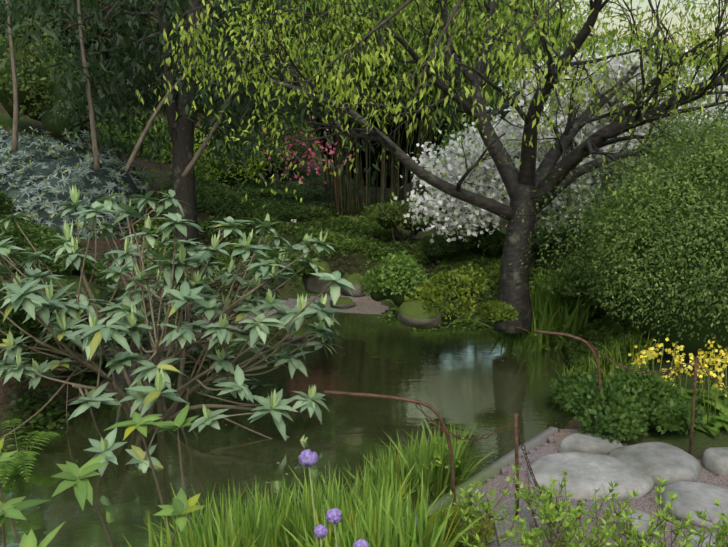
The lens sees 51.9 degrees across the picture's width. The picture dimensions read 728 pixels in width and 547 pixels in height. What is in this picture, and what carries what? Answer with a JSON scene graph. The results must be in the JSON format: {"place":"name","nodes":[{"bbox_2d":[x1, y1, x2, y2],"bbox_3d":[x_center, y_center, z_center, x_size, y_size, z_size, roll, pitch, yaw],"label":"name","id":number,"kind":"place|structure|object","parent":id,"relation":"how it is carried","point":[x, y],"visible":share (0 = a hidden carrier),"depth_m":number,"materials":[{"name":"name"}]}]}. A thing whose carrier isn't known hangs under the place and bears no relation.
{"place":"outdoors","nodes":[
{"label":"outdoors","id":0,"kind":"place"},
{"bbox_2d":[0,312,580,546],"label":"pond water","id":1,"kind":"structure","parent":0,"point":[468,376],"depth_m":6.36,"materials":[{"name":"green liquid"}]},
{"bbox_2d":[0,318,724,544],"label":"fallen leaves and petals","id":2,"kind":"object","parent":1,"relation":"on","point":[485,467],"visible":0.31,"depth_m":4.89,"materials":[{"name":"plant"}]},
{"bbox_2d":[0,100,727,546],"bbox_3d":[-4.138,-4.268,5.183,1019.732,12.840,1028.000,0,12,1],"label":"ground","id":3,"kind":"structure","parent":0,"point":[702,442],"depth_m":10.66,"materials":[{"name":"green plant"}]},
{"bbox_2d":[0,418,60,486],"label":"ferns","id":4,"kind":"object","parent":3,"relation":"on","point":[16,463],"visible":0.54,"depth_m":5.47,"materials":[{"name":"green plant"}]},
{"bbox_2d":[0,126,160,239],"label":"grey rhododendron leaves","id":5,"kind":"object","parent":3,"relation":"on","point":[58,150],"visible":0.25,"depth_m":10.65,"materials":[{"name":"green plant"}]},
{"bbox_2d":[99,294,387,393],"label":"gravel path","id":6,"kind":"structure","parent":3,"relation":"on","point":[366,304],"depth_m":10.07,"materials":[{"name":"grey gravel"}]},
{"bbox_2d":[0,184,355,546],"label":"rhododendron","id":7,"kind":"object","parent":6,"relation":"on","point":[94,332],"depth_m":6.14,"materials":[{"name":"green plant"}]},
{"bbox_2d":[123,406,497,546],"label":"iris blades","id":8,"kind":"object","parent":3,"relation":"on","point":[380,523],"visible":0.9,"depth_m":4.05,"materials":[{"name":"green plant"}]},
{"bbox_2d":[261,115,366,183],"bbox_3d":[-0.794,-2.008,12.004,1.729,1.129,1.268,0,12,1],"label":"pink azalea","id":9,"kind":"object","parent":3,"relation":"on","point":[313,153],"visible":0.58,"depth_m":11.89,"materials":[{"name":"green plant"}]},
{"bbox_2d":[308,467,337,546],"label":"flower stems","id":10,"kind":"object","parent":3,"relation":"on","point":[314,512],"visible":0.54,"depth_m":3.55,"materials":[{"name":"green plant"}]},
{"bbox_2d":[298,449,368,546],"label":"purple flowers","id":11,"kind":"object","parent":10,"relation":"on","point":[308,458],"visible":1,"depth_m":3.01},
{"bbox_2d":[0,0,714,245],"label":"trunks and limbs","id":12,"kind":"object","parent":3,"relation":"on","point":[184,159],"visible":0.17,"depth_m":10.81,"materials":[{"name":"plant"}]},
{"bbox_2d":[0,0,727,546],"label":"foliage","id":13,"kind":"object","parent":3,"relation":"on","point":[614,336],"visible":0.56,"depth_m":8.50,"materials":[{"name":"green plant"}]},
{"bbox_2d":[0,0,727,440],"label":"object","id":14,"kind":"object","parent":3,"relation":"on","point":[694,346],"visible":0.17,"depth_m":10.84,"materials":[{"name":"green plant"}]},
{"bbox_2d":[291,219,461,238],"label":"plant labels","id":15,"kind":"object","parent":3,"relation":"on","point":[415,236],"visible":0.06,"depth_m":12.05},
{"bbox_2d":[148,0,625,167],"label":"leaves","id":16,"kind":"object","parent":3,"relation":"on","point":[336,42],"visible":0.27,"depth_m":12.26,"materials":[{"name":"green plant"}]},
{"bbox_2d":[306,0,553,219],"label":"bamboo culms","id":17,"kind":"object","parent":3,"relation":"on","point":[339,188],"visible":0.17,"depth_m":13.54,"materials":[{"name":"brown plant"}]},
{"bbox_2d":[269,261,626,341],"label":"mossy rocks","id":18,"kind":"object","parent":3,"relation":"on","point":[413,313],"visible":0.56,"depth_m":7.43,"materials":[{"name":"green stone"}]},
{"bbox_2d":[181,0,727,217],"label":"leaves","id":19,"kind":"object","parent":3,"relation":"on","point":[530,36],"visible":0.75,"depth_m":7.42,"materials":[{"name":"green plant"}]},
{"bbox_2d":[194,0,727,333],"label":"cherry tree","id":20,"kind":"object","parent":3,"relation":"on","point":[513,290],"visible":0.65,"depth_m":8.10,"materials":[{"name":"plant"}]},
{"bbox_2d":[444,510,495,546],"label":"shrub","id":21,"kind":"object","parent":3,"relation":"on","point":[464,524],"visible":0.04,"depth_m":4.04,"materials":[{"name":"green plant"}]},
{"bbox_2d":[415,426,557,527],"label":"kerb","id":22,"kind":"structure","parent":3,"relation":"on","point":[494,468],"depth_m":4.83,"materials":[{"name":"stone"}]},
{"bbox_2d":[324,330,697,519],"bbox_3d":[0.963,1.040,4.790,2.376,0.984,0.969,-7,14,-31],"label":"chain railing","id":23,"kind":"object","parent":3,"relation":"on","point":[435,411],"visible":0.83,"depth_m":4.33,"materials":[{"name":"brown metal"}]},
{"bbox_2d":[415,341,727,494],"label":"chains","id":24,"kind":"object","parent":23,"relation":"hanging from","point":[504,426],"visible":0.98,"depth_m":4.30,"materials":[{"name":"brown metal"}]},
{"bbox_2d":[394,36,727,250],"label":"white blossom","id":25,"kind":"object","parent":3,"relation":"on","point":[451,166],"visible":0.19,"depth_m":10.09,"materials":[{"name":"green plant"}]},
{"bbox_2d":[409,435,727,546],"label":"leafy shrub","id":26,"kind":"object","parent":3,"relation":"on","point":[548,510],"depth_m":3.56,"materials":[{"name":"green plant"}]},
{"bbox_2d":[636,345,726,426],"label":"flower stems","id":27,"kind":"object","parent":3,"relation":"on","point":[708,379],"visible":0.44,"depth_m":5.72,"materials":[{"name":"green plant"}]},
{"bbox_2d":[628,337,727,396],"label":"yellow flowers","id":28,"kind":"object","parent":27,"relation":"on","point":[710,360],"visible":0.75,"depth_m":5.71,"materials":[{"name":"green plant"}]},
{"bbox_2d":[136,0,727,151],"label":"leaves","id":29,"kind":"object","parent":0,"point":[184,33],"depth_m":6.69,"materials":[{"name":"green plant"}]},
{"bbox_2d":[471,429,727,546],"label":"gravel path","id":30,"kind":"structure","parent":0,"point":[645,504],"depth_m":4.41,"materials":[{"name":"grey gravel"}]},
{"bbox_2d":[575,500,581,521],"bbox_3d":[1.208,1.365,4.212,0.030,0.189,0.030,5,13,23],"label":"wooden peg","id":31,"kind":"object","parent":30,"relation":"on","point":[578,504],"visible":0.38,"depth_m":4.20,"materials":[{"name":"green wood"}]},
{"bbox_2d":[527,433,727,546],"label":"stepping stones","id":32,"kind":"object","parent":30,"relation":"on","point":[589,462],"visible":0.81,"depth_m":4.63,"materials":[{"name":"grey stone"}]},
{"bbox_2d":[511,0,727,50],"label":"sky","id":33,"kind":"structure","parent":0,"point":[645,3],"materials":[{"name":"white"}]}
]}

